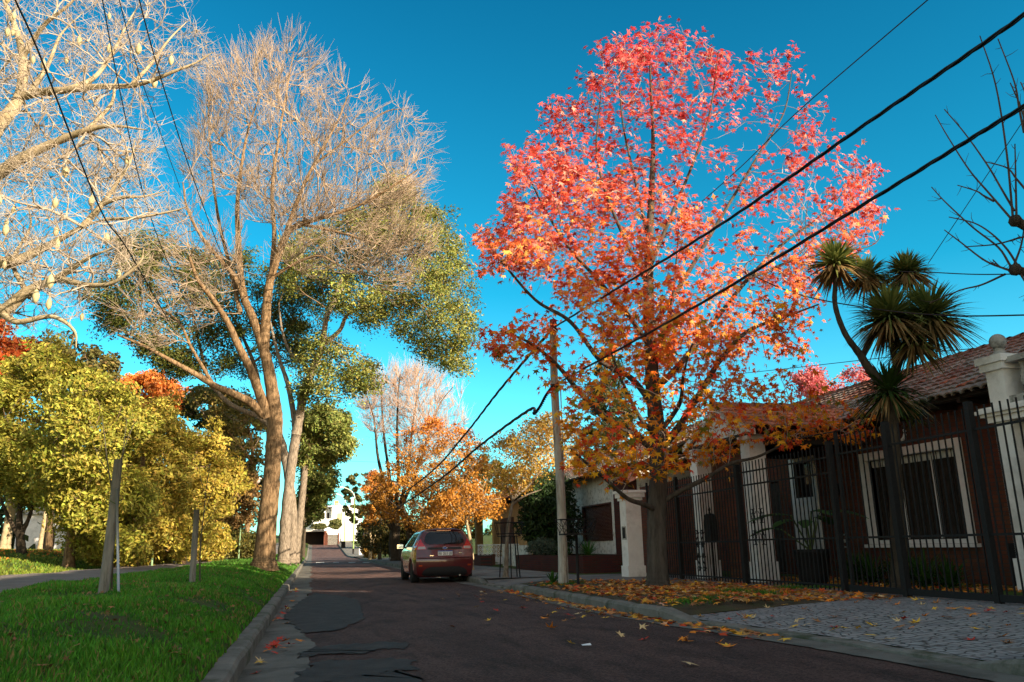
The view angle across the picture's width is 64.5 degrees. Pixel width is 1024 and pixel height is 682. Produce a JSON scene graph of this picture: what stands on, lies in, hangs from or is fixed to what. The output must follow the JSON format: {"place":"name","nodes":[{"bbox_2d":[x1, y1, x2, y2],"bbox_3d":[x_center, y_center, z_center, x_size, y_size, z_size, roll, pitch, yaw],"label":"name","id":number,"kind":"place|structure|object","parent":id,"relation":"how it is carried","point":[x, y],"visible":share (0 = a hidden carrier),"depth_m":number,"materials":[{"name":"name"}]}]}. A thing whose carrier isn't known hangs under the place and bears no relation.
{"place":"outdoors","nodes":[
{"label":"outdoors","id":0,"kind":"place"},
{"bbox_2d":[14,0,168,319],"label":"overhead cable","id":1,"kind":"object","parent":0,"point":[35,44],"visible":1,"depth_m":9.76,"materials":[{"name":"black plastic"}]},
{"bbox_2d":[0,564,288,681],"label":"grass","id":2,"kind":"structure","parent":0,"point":[111,660],"depth_m":6.82,"materials":[{"name":"plant"}]},
{"bbox_2d":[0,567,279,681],"bbox_3d":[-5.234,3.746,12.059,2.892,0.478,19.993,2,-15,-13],"label":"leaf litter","id":3,"kind":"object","parent":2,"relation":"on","point":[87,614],"visible":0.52,"depth_m":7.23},
{"bbox_2d":[102,0,207,342],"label":"overhead cable","id":4,"kind":"object","parent":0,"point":[132,149],"visible":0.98,"depth_m":12.68,"materials":[{"name":"black plastic"}]},
{"bbox_2d":[139,0,239,295],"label":"overhead cable","id":5,"kind":"object","parent":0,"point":[173,119],"visible":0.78,"depth_m":16.01,"materials":[{"name":"black plastic"}]},
{"bbox_2d":[197,554,304,576],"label":"grass","id":6,"kind":"structure","parent":0,"point":[286,569],"depth_m":30.80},
{"bbox_2d":[365,557,574,577],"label":"pavement","id":7,"kind":"structure","parent":0,"point":[485,572],"depth_m":26.27,"materials":[{"name":"concrete"}]},
{"bbox_2d":[358,469,398,559],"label":"street tree","id":8,"kind":"object","parent":7,"relation":"on","point":[365,521],"visible":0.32,"depth_m":66.17,"materials":[{"name":"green plant"}]},
{"bbox_2d":[378,470,428,540],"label":"street tree","id":9,"kind":"object","parent":7,"relation":"on","point":[409,533],"visible":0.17,"depth_m":52.48,"materials":[{"name":"orange plant"}]},
{"bbox_2d":[410,484,483,534],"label":"street tree","id":10,"kind":"object","parent":7,"relation":"on","point":[438,508],"visible":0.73,"depth_m":42.43,"materials":[{"name":"orange plant"}]},
{"bbox_2d":[445,472,510,569],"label":"street tree","id":11,"kind":"object","parent":7,"relation":"on","point":[482,508],"visible":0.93,"depth_m":30.64,"materials":[{"name":"orange plant"}]},
{"bbox_2d":[494,522,523,578],"bbox_3d":[-0.068,5.835,22.634,0.856,1.513,0.693,2,-15,-13],"label":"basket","id":12,"kind":"object","parent":7,"relation":"on","point":[501,536],"visible":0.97,"depth_m":22.59,"materials":[{"name":"black metal"}]},
{"bbox_2d":[476,414,564,576],"bbox_3d":[0.299,4.423,23.180,2.788,4.771,3.090,2,-15,-13],"label":"street tree","id":13,"kind":"object","parent":7,"relation":"on","point":[511,478],"visible":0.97,"depth_m":22.82,"materials":[{"name":"orange plant"}]},
{"bbox_2d":[0,534,1022,681],"bbox_3d":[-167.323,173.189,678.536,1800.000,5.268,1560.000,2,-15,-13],"label":"ground","id":14,"kind":"structure","parent":0,"point":[142,628],"depth_m":6.69,"materials":[{"name":"plant"}]},
{"bbox_2d":[0,319,41,416],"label":"maple tree","id":15,"kind":"object","parent":14,"relation":"on","point":[8,346],"visible":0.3,"depth_m":33.67,"materials":[{"name":"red plant"}]},
{"bbox_2d":[14,507,65,548],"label":"park pavilion","id":16,"kind":"structure","parent":14,"relation":"on","point":[32,531],"depth_m":67.87,"materials":[{"name":"white paint"}]},
{"bbox_2d":[0,410,87,548],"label":"tree","id":17,"kind":"object","parent":14,"relation":"on","point":[4,537],"visible":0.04,"depth_m":50.60,"materials":[{"name":"white plant"}]},
{"bbox_2d":[0,332,92,554],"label":"park tree","id":18,"kind":"object","parent":14,"relation":"on","point":[37,378],"visible":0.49,"depth_m":29.18,"materials":[{"name":"yellow plant"}]},
{"bbox_2d":[15,328,125,549],"bbox_3d":[-22.478,4.703,40.132,5.240,11.486,8.249,9,-17,-35],"label":"park tree","id":19,"kind":"object","parent":14,"relation":"on","point":[91,356],"visible":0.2,"depth_m":39.53,"materials":[{"name":"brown plant"}]},
{"bbox_2d":[0,548,173,575],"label":"grass","id":20,"kind":"structure","parent":14,"relation":"on","point":[39,559],"depth_m":23.38,"materials":[{"name":"plant"}]},
{"bbox_2d":[14,365,170,568],"bbox_3d":[-12.588,3.705,24.655,4.440,6.500,6.130,14,-21,-46],"label":"park tree","id":21,"kind":"object","parent":14,"relation":"on","point":[73,489],"visible":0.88,"depth_m":23.11,"materials":[{"name":"yellow plant"}]},
{"bbox_2d":[98,459,122,593],"bbox_3d":[-5.136,2.378,10.383,0.190,1.727,0.228,2,-15,-13],"label":"tree stake","id":22,"kind":"object","parent":14,"relation":"on","point":[106,565],"visible":0.95,"depth_m":10.32,"materials":[{"name":"grey wood"}]},
{"bbox_2d":[0,425,224,548],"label":"wood","id":23,"kind":"object","parent":14,"relation":"on","point":[2,514],"visible":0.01,"depth_m":73.18,"materials":[{"name":"green plant"}]},
{"bbox_2d":[93,411,136,591],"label":"sapling","id":24,"kind":"object","parent":14,"relation":"on","point":[111,580],"visible":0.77,"depth_m":10.71,"materials":[{"name":"brown plant"}]},
{"bbox_2d":[0,0,230,347],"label":"silk floss tree","id":25,"kind":"object","parent":14,"relation":"on","point":[9,112],"visible":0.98,"depth_m":14.55,"materials":[{"name":"beige plant"}]},
{"bbox_2d":[77,522,153,566],"bbox_3d":[-12.695,6.428,25.943,2.091,1.827,2.123,12,-19,-42],"label":"park shrub","id":26,"kind":"object","parent":14,"relation":"on","point":[99,563],"visible":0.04,"depth_m":25.39,"materials":[{"name":"green plant"}]},
{"bbox_2d":[115,488,119,591],"bbox_3d":[-5.007,2.538,10.294,0.189,1.324,0.032,-2,-14,5],"label":"metal rod","id":27,"kind":"object","parent":14,"relation":"on","point":[117,541],"visible":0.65,"depth_m":10.28,"materials":[{"name":"grey"}]},
{"bbox_2d":[0,543,278,592],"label":"footpath","id":28,"kind":"structure","parent":14,"relation":"on","point":[13,581],"depth_m":16.65,"materials":[{"name":"concrete"}]},
{"bbox_2d":[117,369,191,415],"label":"maple tree","id":29,"kind":"object","parent":14,"relation":"on","point":[152,387],"visible":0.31,"depth_m":57.18,"materials":[{"name":"orange plant"}]},
{"bbox_2d":[118,387,219,565],"bbox_3d":[-12.353,4.919,28.561,4.171,6.756,6.575,7,-16,-31],"label":"park tree","id":30,"kind":"object","parent":14,"relation":"on","point":[170,447],"visible":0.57,"depth_m":27.29,"materials":[{"name":"yellow plant"}]},
{"bbox_2d":[140,539,198,563],"bbox_3d":[-13.031,7.369,29.920,2.659,2.022,2.371,10,-18,-37],"label":"park shrub","id":31,"kind":"object","parent":14,"relation":"on","point":[165,560],"visible":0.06,"depth_m":29.46,"materials":[{"name":"green plant"}]},
{"bbox_2d":[189,509,199,581],"bbox_3d":[-5.365,3.498,13.701,0.108,1.274,0.104,2,-15,-13],"label":"tree stake","id":32,"kind":"object","parent":14,"relation":"on","point":[193,560],"visible":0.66,"depth_m":13.67,"materials":[{"name":"grey wood"}]},
{"bbox_2d":[63,223,337,565],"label":"evergreen tree","id":33,"kind":"object","parent":14,"relation":"on","point":[294,324],"visible":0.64,"depth_m":43.68,"materials":[{"name":"green plant"}]},
{"bbox_2d":[196,456,217,581],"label":"sapling","id":34,"kind":"object","parent":14,"relation":"on","point":[202,528],"visible":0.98,"depth_m":13.85,"materials":[{"name":"brown plant"}]},
{"bbox_2d":[187,520,236,561],"bbox_3d":[-13.507,8.841,35.747,2.435,2.006,2.354,12,-19,-43],"label":"park shrub","id":35,"kind":"object","parent":14,"relation":"on","point":[218,551],"visible":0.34,"depth_m":35.51,"materials":[{"name":"yellow plant"}]},
{"bbox_2d":[179,415,255,563],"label":"park tree","id":36,"kind":"object","parent":14,"relation":"on","point":[229,475],"visible":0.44,"depth_m":31.00,"materials":[{"name":"yellow plant"}]},
{"bbox_2d":[180,383,261,534],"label":"evergreen tree","id":37,"kind":"object","parent":14,"relation":"on","point":[189,411],"visible":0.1,"depth_m":55.38,"materials":[{"name":"green plant"}]},
{"bbox_2d":[183,384,266,551],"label":"park tree","id":38,"kind":"object","parent":14,"relation":"on","point":[251,444],"visible":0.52,"depth_m":46.48,"materials":[{"name":"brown plant"}]},
{"bbox_2d":[210,467,261,558],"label":"park tree","id":39,"kind":"object","parent":14,"relation":"on","point":[243,514],"visible":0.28,"depth_m":40.50,"materials":[{"name":"green plant"}]},
{"bbox_2d":[224,529,255,559],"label":"park bush","id":40,"kind":"object","parent":14,"relation":"on","point":[247,542],"visible":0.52,"depth_m":42.02,"materials":[{"name":"green plant"}]},
{"bbox_2d":[200,544,308,681],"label":"kerb","id":41,"kind":"structure","parent":14,"relation":"on","point":[231,663],"depth_m":7.94,"materials":[{"name":"concrete"}]},
{"bbox_2d":[90,12,450,570],"bbox_3d":[-7.587,-2.665,27.548,11.614,20.159,9.365,2,-15,-13],"label":"bare tree","id":42,"kind":"object","parent":14,"relation":"on","point":[268,405],"visible":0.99,"depth_m":26.52,"materials":[{"name":"brown plant"}]},
{"bbox_2d":[305,529,326,544],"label":"garage","id":43,"kind":"structure","parent":14,"relation":"on","point":[315,537],"depth_m":156.49,"materials":[{"name":"white brick"}]},
{"bbox_2d":[306,532,322,544],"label":"door","id":44,"kind":"structure","parent":43,"relation":"in","point":[317,537],"depth_m":156.60,"materials":[{"name":"brown wood"}]},
{"bbox_2d":[295,463,342,561],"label":"evergreen tree","id":45,"kind":"object","parent":14,"relation":"on","point":[321,487],"visible":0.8,"depth_m":62.03,"materials":[{"name":"green plant"}]},
{"bbox_2d":[287,375,363,563],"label":"evergreen tree","id":46,"kind":"object","parent":14,"relation":"on","point":[335,443],"visible":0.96,"depth_m":49.68,"materials":[{"name":"green plant"}]},
{"bbox_2d":[306,501,361,540],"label":"white villa","id":47,"kind":"object","parent":14,"relation":"on","point":[334,512],"visible":0.41,"depth_m":170.40,"materials":[{"name":"paint"}]},
{"bbox_2d":[340,472,383,532],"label":"evergreen tree","id":48,"kind":"object","parent":14,"relation":"on","point":[351,480],"visible":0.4,"depth_m":131.58,"materials":[{"name":"green plant"}]},
{"bbox_2d":[266,167,486,565],"bbox_3d":[-6.874,0.779,40.528,11.478,20.154,8.126,-1,-14,-3],"label":"evergreen tree","id":49,"kind":"object","parent":14,"relation":"on","point":[361,375],"visible":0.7,"depth_m":39.50,"materials":[{"name":"green plant"}]},
{"bbox_2d":[348,352,475,560],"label":"bare tree","id":50,"kind":"object","parent":14,"relation":"on","point":[394,538],"visible":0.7,"depth_m":57.40,"materials":[{"name":"brown plant"}]},
{"bbox_2d":[354,513,473,556],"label":"hedge","id":51,"kind":"object","parent":14,"relation":"on","point":[381,537],"visible":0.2,"depth_m":59.27,"materials":[{"name":"green plant"}]},
{"bbox_2d":[360,558,480,582],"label":"kerb","id":52,"kind":"structure","parent":14,"relation":"on","point":[473,579],"depth_m":42.82,"materials":[{"name":"concrete"}]},
{"bbox_2d":[362,415,492,530],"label":"maple tree","id":53,"kind":"object","parent":14,"relation":"on","point":[449,479],"visible":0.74,"depth_m":50.53,"materials":[{"name":"brown plant"}]},
{"bbox_2d":[453,452,514,538],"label":"tree","id":54,"kind":"object","parent":14,"relation":"on","point":[487,531],"visible":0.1,"depth_m":63.30,"materials":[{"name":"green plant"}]},
{"bbox_2d":[474,554,494,565],"bbox_3d":[-1.407,10.528,38.984,1.400,0.500,6.800,2,-15,-13],"label":"planter","id":55,"kind":"object","parent":14,"relation":"on","point":[484,560],"visible":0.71,"depth_m":36.01,"materials":[{"name":"brick"}]},
{"bbox_2d":[477,544,518,563],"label":"block wall","id":56,"kind":"structure","parent":14,"relation":"on","point":[497,558],"depth_m":40.01,"materials":[{"name":"white paint"}]},
{"bbox_2d":[508,544,531,565],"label":"wall","id":57,"kind":"structure","parent":14,"relation":"on","point":[521,548],"depth_m":35.23,"materials":[{"name":"white paint"}]},
{"bbox_2d":[469,458,595,556],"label":"porch house","id":58,"kind":"structure","parent":14,"relation":"on","point":[479,534],"depth_m":46.72,"materials":[{"name":"white wood"}]},
{"bbox_2d":[512,410,583,481],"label":"street tree","id":59,"kind":"object","parent":14,"relation":"on","point":[568,454],"visible":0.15,"depth_m":43.34,"materials":[{"name":"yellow plant"}]},
{"bbox_2d":[516,554,621,573],"bbox_3d":[1.663,7.691,28.104,1.850,0.550,7.100,2,-15,-13],"label":"planter","id":60,"kind":"object","parent":14,"relation":"on","point":[601,563],"visible":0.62,"depth_m":25.29,"materials":[{"name":"brick"}]},
{"bbox_2d":[524,536,557,554],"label":"lavender bush","id":61,"kind":"object","parent":60,"relation":"in","point":[542,546],"visible":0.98,"depth_m":29.04,"materials":[{"name":"green plant"}]},
{"bbox_2d":[512,469,583,554],"bbox_3d":[1.392,6.718,31.650,2.786,3.532,3.404,2,-15,-13],"label":"bush","id":62,"kind":"object","parent":60,"relation":"on","point":[539,513],"visible":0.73,"depth_m":31.02,"materials":[{"name":"green plant"}]},
{"bbox_2d":[512,584,664,617],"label":"kerb","id":63,"kind":"structure","parent":14,"relation":"on","point":[648,610],"depth_m":13.08,"materials":[{"name":"concrete"}]},
{"bbox_2d":[577,351,634,459],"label":"tree","id":64,"kind":"object","parent":14,"relation":"on","point":[603,407],"visible":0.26,"depth_m":47.06,"materials":[{"name":"orange plant"}]},
{"bbox_2d":[552,422,700,564],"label":"white house","id":65,"kind":"structure","parent":14,"relation":"on","point":[594,500],"depth_m":30.47,"materials":[{"name":"paint"}]},
{"bbox_2d":[521,580,826,614],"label":"verge","id":66,"kind":"structure","parent":14,"relation":"on","point":[699,608],"depth_m":11.34,"materials":[{"name":"plant"}]},
{"bbox_2d":[550,319,568,590],"bbox_3d":[1.011,2.377,17.808,0.241,5.955,0.397,-3,-14,7],"label":"utility pole","id":67,"kind":"object","parent":66,"relation":"on","point":[563,576],"visible":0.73,"depth_m":17.66,"materials":[{"name":"grey concrete"}]},
{"bbox_2d":[389,331,550,503],"bbox_3d":[-4.076,5.792,38.367,0.096,1.768,43.022,2,-15,-13],"label":"overhead cable","id":68,"kind":"object","parent":67,"relation":"attached to","point":[494,396],"visible":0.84,"depth_m":25.93,"materials":[{"name":"black plastic"}]},
{"bbox_2d":[392,384,552,510],"bbox_3d":[-4.054,6.752,38.121,0.102,1.192,43.029,2,-15,-13],"label":"overhead cable","id":69,"kind":"object","parent":67,"relation":"attached to","point":[535,411],"visible":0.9,"depth_m":23.63,"materials":[{"name":"black plastic"}]},
{"bbox_2d":[553,12,1023,327],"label":"overhead cable","id":70,"kind":"object","parent":67,"relation":"attached to","point":[1017,19],"visible":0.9,"depth_m":8.11,"materials":[{"name":"black plastic"}]},
{"bbox_2d":[553,104,1023,385],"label":"overhead cable","id":71,"kind":"object","parent":67,"relation":"attached to","point":[953,149],"visible":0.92,"depth_m":8.08,"materials":[{"name":"black plastic"}]},
{"bbox_2d":[697,0,927,205],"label":"overhead cable","id":72,"kind":"object","parent":67,"relation":"attached to","point":[823,89],"visible":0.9,"depth_m":15.01,"materials":[{"name":"black plastic"}]},
{"bbox_2d":[555,518,597,583],"bbox_3d":[1.350,4.412,16.821,0.814,1.408,0.456,2,-15,-13],"label":"litter basket","id":73,"kind":"object","parent":66,"relation":"on","point":[576,547],"visible":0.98,"depth_m":16.81,"materials":[{"name":"black metal"}]},
{"bbox_2d":[496,562,840,605],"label":"grass","id":74,"kind":"structure","parent":66,"relation":"on","point":[687,600],"depth_m":13.00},
{"bbox_2d":[660,607,699,621],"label":"kerb","id":75,"kind":"structure","parent":14,"relation":"on","point":[671,613],"depth_m":10.51,"materials":[{"name":"concrete"}]},
{"bbox_2d":[460,16,900,585],"bbox_3d":[4.351,-1.526,17.557,11.254,13.396,6.326,2,-15,-13],"label":"liquidambar tree","id":76,"kind":"object","parent":14,"relation":"on","point":[656,438],"visible":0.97,"depth_m":16.38,"materials":[{"name":"red plant"}]},
{"bbox_2d":[496,575,1021,637],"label":"leaf litter","id":77,"kind":"object","parent":14,"relation":"on","point":[687,587],"visible":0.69,"depth_m":13.35,"materials":[{"name":"plant"}]},
{"bbox_2d":[789,361,870,397],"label":"maple tree","id":78,"kind":"object","parent":14,"relation":"on","point":[808,375],"visible":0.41,"depth_m":27.36,"materials":[{"name":"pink plant"}]},
{"bbox_2d":[639,332,1023,590],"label":"brick house","id":79,"kind":"structure","parent":14,"relation":"on","point":[991,371],"depth_m":17.17,"materials":[{"name":"brown brick"}]},
{"bbox_2d":[770,483,786,571],"bbox_3d":[7.118,5.010,21.805,0.060,2.310,0.940,2,-15,-13],"label":"door","id":80,"kind":"structure","parent":79,"relation":"in","point":[773,488],"depth_m":21.66,"materials":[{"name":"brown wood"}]},
{"bbox_2d":[793,461,813,497],"bbox_3d":[7.392,3.487,20.434,0.150,0.900,0.750,2,-15,-13],"label":"small window","id":81,"kind":"structure","parent":79,"relation":"in","point":[801,464],"depth_m":20.58,"materials":[{"name":"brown wood"}]},
{"bbox_2d":[858,437,981,547],"bbox_3d":[8.300,3.200,16.714,0.360,2.040,3.220,2,-15,-13],"label":"window","id":82,"kind":"structure","parent":79,"relation":"in","point":[955,440],"depth_m":16.46,"materials":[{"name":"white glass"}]},
{"bbox_2d":[689,620,978,666],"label":"kerb","id":83,"kind":"structure","parent":14,"relation":"on","point":[947,658],"depth_m":7.59,"materials":[{"name":"concrete"}]},
{"bbox_2d":[834,549,889,584],"bbox_3d":[7.112,4.612,15.933,1.734,1.057,1.639,-6,-15,19],"label":"strap leaf plant","id":84,"kind":"object","parent":14,"relation":"on","point":[869,568],"visible":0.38,"depth_m":15.98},
{"bbox_2d":[800,236,987,588],"bbox_3d":[6.782,1.158,13.900,3.152,6.345,2.123,2,-15,-13],"label":"cabbage tree","id":85,"kind":"object","parent":14,"relation":"on","point":[904,337],"visible":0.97,"depth_m":14.17,"materials":[{"name":"green plant"}]},
{"bbox_2d":[888,549,955,587],"bbox_3d":[7.359,4.219,14.523,1.719,1.065,1.907,2,-15,-13],"label":"strap leaf plant","id":86,"kind":"object","parent":14,"relation":"on","point":[921,573],"visible":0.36,"depth_m":14.53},
{"bbox_2d":[915,552,983,589],"bbox_3d":[7.478,4.051,13.805,1.599,0.930,1.457,2,-15,-13],"label":"strap leaf plant","id":87,"kind":"object","parent":14,"relation":"on","point":[948,576],"visible":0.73,"depth_m":13.72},
{"bbox_2d":[921,36,1023,303],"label":"pollarded tree","id":88,"kind":"object","parent":14,"relation":"on","point":[1015,267],"visible":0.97,"depth_m":10.52,"materials":[{"name":"brown plant"}]},
{"bbox_2d":[970,658,1023,675],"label":"kerb","id":89,"kind":"structure","parent":14,"relation":"on","point":[1012,666],"depth_m":5.99,"materials":[{"name":"concrete"}]},
{"bbox_2d":[0,0,1023,534],"label":"sky","id":90,"kind":"structure","parent":0,"point":[482,69],"materials":[{"name":"blue"}]},
{"bbox_2d":[485,573,695,585],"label":"driveway","id":91,"kind":"structure","parent":0,"point":[504,581],"depth_m":21.46,"materials":[{"name":"concrete"}]},
{"bbox_2d":[613,490,645,576],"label":"gate pillar","id":92,"kind":"structure","parent":91,"relation":"on","point":[632,541],"depth_m":21.12,"materials":[{"name":"white paint"}]},
{"bbox_2d":[305,544,993,681],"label":"road","id":93,"kind":"structure","parent":0,"point":[511,640],"depth_m":8.23,"materials":[{"name":"asphalt"}]},
{"bbox_2d":[237,545,315,681],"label":"gutter","id":94,"kind":"object","parent":93,"relation":"on","point":[283,664],"visible":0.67,"depth_m":8.56,"materials":[{"name":"concrete"}]},
{"bbox_2d":[284,593,365,632],"bbox_3d":[-3.372,4.788,14.657,1.343,0.001,9.840,2,-15,-13],"label":"asphalt patch","id":95,"kind":"object","parent":93,"relation":"on","point":[316,612],"visible":1,"depth_m":12.93,"materials":[{"name":"asphalt"}]},
{"bbox_2d":[297,641,409,657],"bbox_3d":[-1.597,3.143,8.291,1.172,0.001,1.124,2,-15,-13],"label":"asphalt patch","id":96,"kind":"object","parent":93,"relation":"on","point":[351,648],"visible":1,"depth_m":8.31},
{"bbox_2d":[294,657,420,681],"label":"asphalt patch","id":97,"kind":"object","parent":93,"relation":"on","point":[326,670],"visible":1,"depth_m":6.89,"materials":[{"name":"asphalt"}]},
{"bbox_2d":[332,670,423,681],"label":"asphalt patch","id":98,"kind":"object","parent":93,"relation":"on","point":[393,676],"visible":1,"depth_m":6.32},
{"bbox_2d":[396,526,472,582],"bbox_3d":[-2.409,6.619,25.259,2.267,1.636,4.310,2,-15,-13],"label":"parked car","id":99,"kind":"object","parent":93,"relation":"on","point":[442,552],"visible":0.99,"depth_m":23.40,"materials":[{"name":"red paint"}]},
{"bbox_2d":[357,559,1023,681],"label":"gutter","id":100,"kind":"object","parent":93,"relation":"on","point":[994,676],"visible":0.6,"depth_m":7.33,"materials":[{"name":"concrete"}]},
{"bbox_2d":[622,578,925,601],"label":"pavement","id":101,"kind":"structure","parent":0,"point":[855,599],"depth_m":12.94,"materials":[{"name":"stone"}]},
{"bbox_2d":[645,465,749,583],"bbox_3d":[4.122,4.326,18.803,0.090,2.420,4.895,2,-15,-13],"label":"iron fence","id":102,"kind":"object","parent":101,"relation":"on","point":[741,526],"visible":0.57,"depth_m":17.93,"materials":[{"name":"metal"}]},
{"bbox_2d":[703,507,718,579],"bbox_3d":[4.578,4.628,18.570,0.180,1.700,0.320,2,-15,-13],"label":"letterbox","id":103,"kind":"object","parent":101,"relation":"on","point":[711,533],"visible":0.49,"depth_m":18.52,"materials":[{"name":"black metal"}]},
{"bbox_2d":[739,441,849,591],"bbox_3d":[5.068,3.299,14.975,0.090,2.500,3.145,2,-15,-13],"label":"iron fence","id":104,"kind":"object","parent":101,"relation":"on","point":[838,538],"visible":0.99,"depth_m":14.57,"materials":[{"name":"metal"}]},
{"bbox_2d":[746,509,868,584],"bbox_3d":[5.701,4.009,15.722,2.087,1.421,2.292,2,-15,-13],"label":"potted plant","id":105,"kind":"object","parent":101,"relation":"on","point":[777,523],"visible":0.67,"depth_m":15.33,"materials":[{"name":"green plant"}]},
{"bbox_2d":[833,395,1023,603],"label":"iron fence","id":106,"kind":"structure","parent":101,"relation":"on","point":[997,596],"depth_m":11.35,"materials":[{"name":"metal"}]},
{"bbox_2d":[690,597,1023,660],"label":"driveway","id":107,"kind":"structure","parent":0,"point":[933,630],"depth_m":8.80,"materials":[{"name":"stone"}]},
{"bbox_2d":[737,268,1023,316],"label":"overhead cable","id":108,"kind":"object","parent":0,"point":[899,311],"visible":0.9,"depth_m":13.06,"materials":[{"name":"black plastic"}]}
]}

